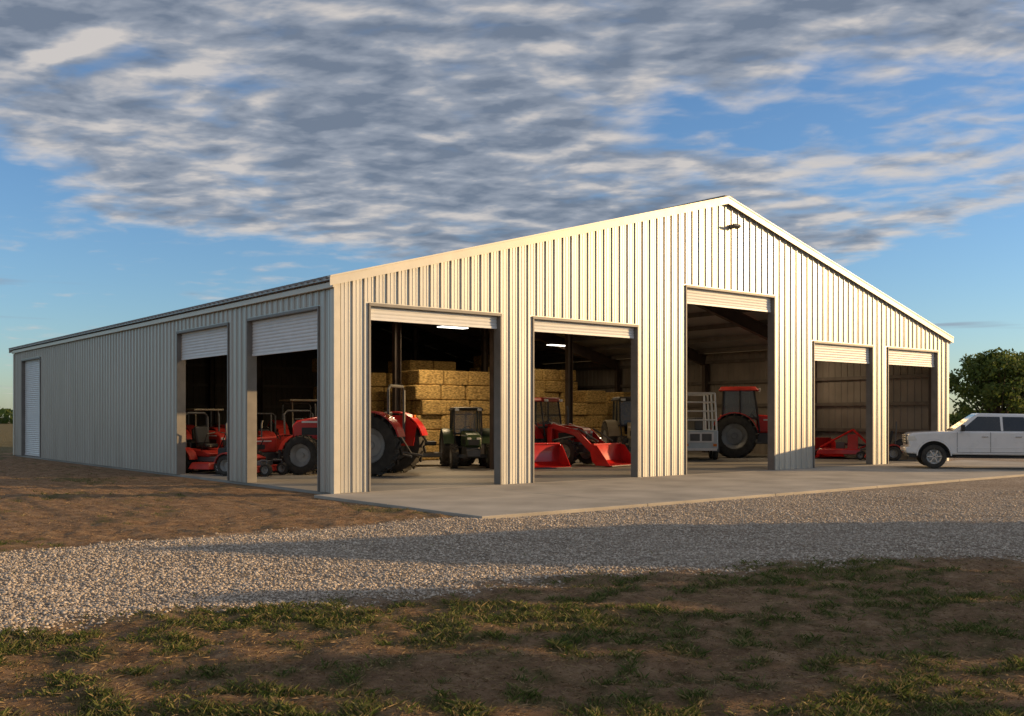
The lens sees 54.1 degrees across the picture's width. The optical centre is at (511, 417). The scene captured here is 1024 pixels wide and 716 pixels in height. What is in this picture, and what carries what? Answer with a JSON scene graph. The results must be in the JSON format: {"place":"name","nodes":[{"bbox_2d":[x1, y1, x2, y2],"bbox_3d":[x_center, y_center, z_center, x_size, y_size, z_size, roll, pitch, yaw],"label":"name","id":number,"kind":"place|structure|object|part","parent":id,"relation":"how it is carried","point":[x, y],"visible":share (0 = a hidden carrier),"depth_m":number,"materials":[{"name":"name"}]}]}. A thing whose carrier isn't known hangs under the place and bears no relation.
{"place":"outdoors","nodes":[
{"label":"outdoors","id":0,"kind":"place"},
{"bbox_2d":[186,408,226,435],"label":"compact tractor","id":1,"kind":"object","parent":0,"point":[189,427],"visible":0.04,"depth_m":36.71,"materials":[{"name":"metal"}]},
{"bbox_2d":[257,413,289,436],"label":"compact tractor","id":2,"kind":"object","parent":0,"point":[266,433],"visible":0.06,"depth_m":34.72,"materials":[{"name":"metal"}]},
{"bbox_2d":[0,422,1023,715],"bbox_3d":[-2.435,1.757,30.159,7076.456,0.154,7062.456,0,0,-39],"label":"ground","id":3,"kind":"structure","parent":0,"point":[112,504],"depth_m":9.35,"materials":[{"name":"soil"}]},
{"bbox_2d":[8,195,953,493],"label":"metal barn","id":4,"kind":"structure","parent":3,"relation":"on","point":[660,313],"depth_m":31.25,"materials":[{"name":"beige metal"}]},
{"bbox_2d":[186,409,225,470],"bbox_3d":[-10.020,0.730,32.939,1.774,2.015,2.835,0,0,-44],"label":"compact tractor","id":5,"kind":"object","parent":4,"relation":"on","point":[217,437],"visible":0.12,"depth_m":32.64,"materials":[{"name":"metal"}]},
{"bbox_2d":[186,412,225,473],"bbox_3d":[-9.292,0.782,30.979,2.283,1.888,1.759,0,0,31],"label":"riding mower","id":6,"kind":"object","parent":4,"relation":"on","point":[201,452],"visible":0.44,"depth_m":30.76,"materials":[{"name":"metal"}]},
{"bbox_2d":[214,423,288,475],"bbox_3d":[-7.695,0.903,29.588,1.985,1.642,1.529,0,0,21],"label":"riding mower","id":7,"kind":"object","parent":4,"relation":"on","point":[266,467],"visible":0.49,"depth_m":29.32,"materials":[{"name":"metal"}]},
{"bbox_2d":[257,418,302,473],"bbox_3d":[-7.350,0.885,30.959,2.480,1.696,1.552,0,0,-34],"label":"compact tractor","id":8,"kind":"object","parent":4,"relation":"on","point":[271,447],"visible":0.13,"depth_m":30.65,"materials":[{"name":"metal"}]},
{"bbox_2d":[267,399,316,431],"bbox_3d":[-7.529,0.546,36.509,2.107,2.393,3.366,0,0,-29],"label":"tractor","id":9,"kind":"object","parent":4,"relation":"on","point":[279,423],"visible":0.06,"depth_m":36.57,"materials":[{"name":"metal"}]},
{"bbox_2d":[283,410,313,433],"bbox_3d":[-6.658,0.742,32.258,1.835,1.970,2.382,0,0,-29],"label":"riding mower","id":10,"kind":"object","parent":4,"relation":"on","point":[294,411],"visible":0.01,"depth_m":32.72,"materials":[{"name":"metal"}]},
{"bbox_2d":[281,384,427,476],"bbox_3d":[-4.707,0.391,30.235,3.968,2.714,2.484,0,0,15],"label":"tractor","id":11,"kind":"object","parent":4,"relation":"on","point":[398,440],"visible":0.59,"depth_m":29.63,"materials":[{"name":"metal"}]},
{"bbox_2d":[311,358,455,417],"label":"hay bale stack","id":12,"kind":"object","parent":4,"relation":"on","point":[380,382],"visible":0.14,"depth_m":42.77,"materials":[{"name":"plant"}]},
{"bbox_2d":[401,370,489,459],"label":"hay bale stack","id":13,"kind":"object","parent":4,"relation":"on","point":[432,397],"visible":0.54,"depth_m":40.20,"materials":[{"name":"plant"}]},
{"bbox_2d":[422,435,475,465],"bbox_3d":[-2.753,1.031,35.613,3.459,1.392,1.684,0,0,-9],"label":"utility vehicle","id":14,"kind":"object","parent":4,"relation":"on","point":[466,461],"visible":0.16,"depth_m":35.02,"materials":[{"name":"metal"}]},
{"bbox_2d":[439,407,489,468],"bbox_3d":[-1.515,0.694,34.514,1.730,2.086,2.764,0,0,-11],"label":"compact tractor","id":15,"kind":"object","parent":4,"relation":"on","point":[466,425],"visible":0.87,"depth_m":34.46,"materials":[{"name":"metal"}]},
{"bbox_2d":[470,355,577,402],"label":"hay bale stack","id":16,"kind":"object","parent":4,"relation":"on","point":[550,383],"visible":0.09,"depth_m":51.93,"materials":[{"name":"plant"}]},
{"bbox_2d":[487,389,605,437],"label":"hay bale stack","id":17,"kind":"object","parent":4,"relation":"on","point":[590,405],"visible":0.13,"depth_m":48.05,"materials":[{"name":"plant"}]},
{"bbox_2d":[534,443,571,468],"bbox_3d":[0.766,1.288,33.511,2.330,0.835,1.040,0,0,-29],"label":"loader bucket","id":18,"kind":"object","parent":4,"relation":"on","point":[550,455],"visible":0.51,"depth_m":34.08,"materials":[{"name":"red paint"}]},
{"bbox_2d":[534,397,630,466],"bbox_3d":[2.051,0.511,36.081,4.764,2.460,2.040,0,0,37],"label":"loader tractor","id":19,"kind":"object","parent":4,"relation":"on","point":[584,445],"visible":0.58,"depth_m":35.74,"materials":[{"name":"metal"}]},
{"bbox_2d":[600,397,630,450],"bbox_3d":[4.783,0.472,39.090,2.107,2.540,3.366,0,0,-7],"label":"cab tractor","id":20,"kind":"object","parent":4,"relation":"on","point":[621,415],"visible":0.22,"depth_m":39.08,"materials":[{"name":"metal"}]},
{"bbox_2d":[602,392,630,435],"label":"hay bale stack","id":21,"kind":"object","parent":4,"relation":"on","point":[609,402],"visible":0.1,"depth_m":50.86,"materials":[{"name":"plant"}]},
{"bbox_2d":[687,392,718,458],"bbox_3d":[7.497,0.361,41.261,1.680,2.682,4.291,0,0,3],"label":"service trailer","id":22,"kind":"object","parent":4,"relation":"on","point":[701,436],"visible":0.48,"depth_m":39.21,"materials":[{"name":"metal"}]},
{"bbox_2d":[711,386,767,457],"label":"cab tractor","id":23,"kind":"object","parent":4,"relation":"on","point":[740,434],"visible":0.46,"depth_m":42.20,"materials":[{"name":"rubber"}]},
{"bbox_2d":[815,437,844,457],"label":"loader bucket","id":24,"kind":"object","parent":4,"relation":"on","point":[821,441],"visible":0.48,"depth_m":42.84,"materials":[{"name":"red paint"}]},
{"bbox_2d":[815,429,865,455],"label":"rotary cutter","id":25,"kind":"object","parent":4,"relation":"on","point":[852,448],"visible":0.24,"depth_m":41.17,"materials":[{"name":"red paint"}]},
{"bbox_2d":[856,421,902,460],"bbox_3d":[14.733,0.944,40.006,1.886,1.560,1.453,0,0,21],"label":"tractor","id":26,"kind":"object","parent":4,"relation":"on","point":[895,452],"visible":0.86,"depth_m":39.44,"materials":[{"name":"metal"}]},
{"bbox_2d":[0,408,967,423],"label":"distant tree line","id":27,"kind":"object","parent":3,"relation":"on","point":[7,413],"depth_m":269.34,"materials":[{"name":"green plant"}]},
{"bbox_2d":[0,489,1023,634],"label":"gravel","id":28,"kind":"structure","parent":3,"relation":"on","point":[173,568],"depth_m":12.88,"materials":[{"name":"grey gravel"}]},
{"bbox_2d":[314,460,1023,518],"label":"concrete apron","id":29,"kind":"object","parent":3,"relation":"on","point":[514,500],"visible":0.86,"depth_m":23.76,"materials":[{"name":"grey concrete"}]},
{"bbox_2d":[900,413,1023,467],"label":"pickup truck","id":30,"kind":"object","parent":29,"relation":"on","point":[983,435],"visible":1,"depth_m":33.01,"materials":[{"name":"white paint"}]},
{"bbox_3d":[15.419,0.216,32.999,1.215,0.475,0.158,0,0,16],"label":"window front left","id":31,"kind":"part","parent":30,"relation":"part of","materials":[{"name":"black glass"}]},
{"bbox_3d":[16.423,0.222,32.708,0.744,0.464,0.158,0,0,16],"label":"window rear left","id":32,"kind":"part","parent":30,"relation":"part of","materials":[{"name":"black glass"}]},
{"bbox_2d":[949,347,1023,426],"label":"oak tree","id":33,"kind":"object","parent":3,"relation":"on","point":[983,372],"visible":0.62,"depth_m":53.91,"materials":[{"name":"green plant"}]},
{"bbox_2d":[978,348,1023,412],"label":"oak tree","id":34,"kind":"object","parent":3,"relation":"on","point":[1015,376],"visible":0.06,"depth_m":56.07,"materials":[{"name":"green plant"}]},
{"bbox_2d":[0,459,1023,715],"bbox_3d":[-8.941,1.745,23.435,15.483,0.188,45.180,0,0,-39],"label":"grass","id":35,"kind":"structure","parent":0,"point":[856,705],"depth_m":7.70,"materials":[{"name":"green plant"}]},
{"bbox_2d":[0,0,1023,417],"label":"sky","id":36,"kind":"structure","parent":0,"point":[157,156],"materials":[{"name":"blue"}]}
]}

